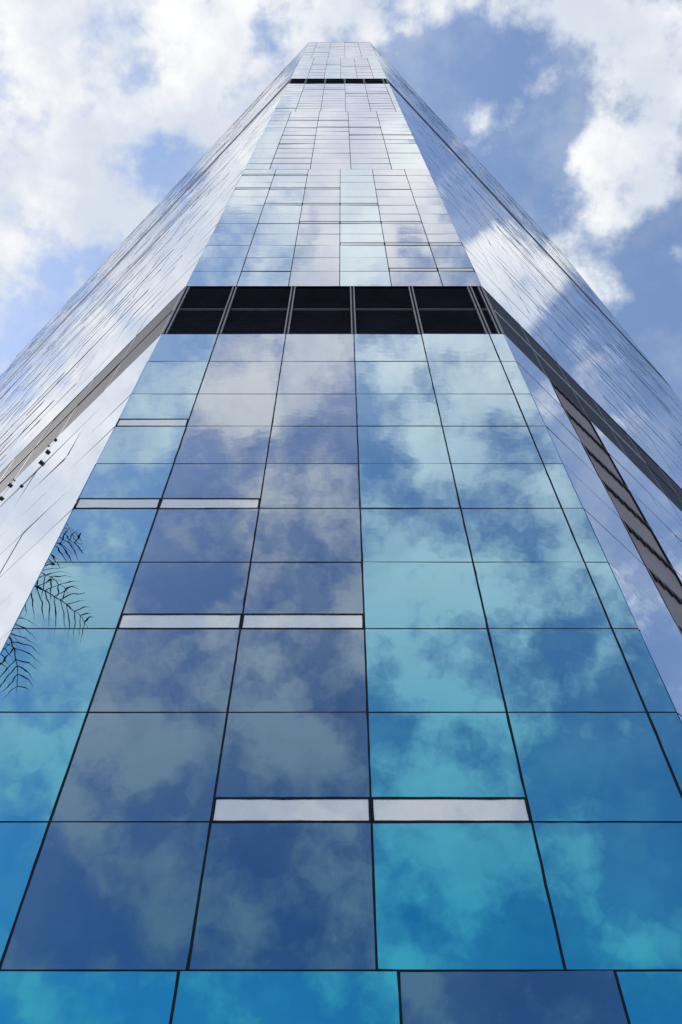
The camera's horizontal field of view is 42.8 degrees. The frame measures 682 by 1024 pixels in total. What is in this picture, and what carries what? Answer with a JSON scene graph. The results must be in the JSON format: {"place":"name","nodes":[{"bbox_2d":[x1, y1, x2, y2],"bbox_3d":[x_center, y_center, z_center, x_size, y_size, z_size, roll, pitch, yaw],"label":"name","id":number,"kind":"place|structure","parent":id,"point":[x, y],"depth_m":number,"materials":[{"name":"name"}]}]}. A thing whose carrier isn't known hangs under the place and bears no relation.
{"place":"outdoors","nodes":[
{"label":"outdoors","id":0,"kind":"place"},
{"bbox_2d":[0,42,681,1023],"bbox_3d":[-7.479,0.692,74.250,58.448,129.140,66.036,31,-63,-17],"label":"glass tower","id":1,"kind":"structure","parent":0,"point":[340,540],"depth_m":11.34,"materials":[{"name":"blue glass"}]},
{"bbox_2d":[0,0,681,399],"label":"sky","id":2,"kind":"structure","parent":0,"point":[574,107],"materials":[{"name":"blue"}]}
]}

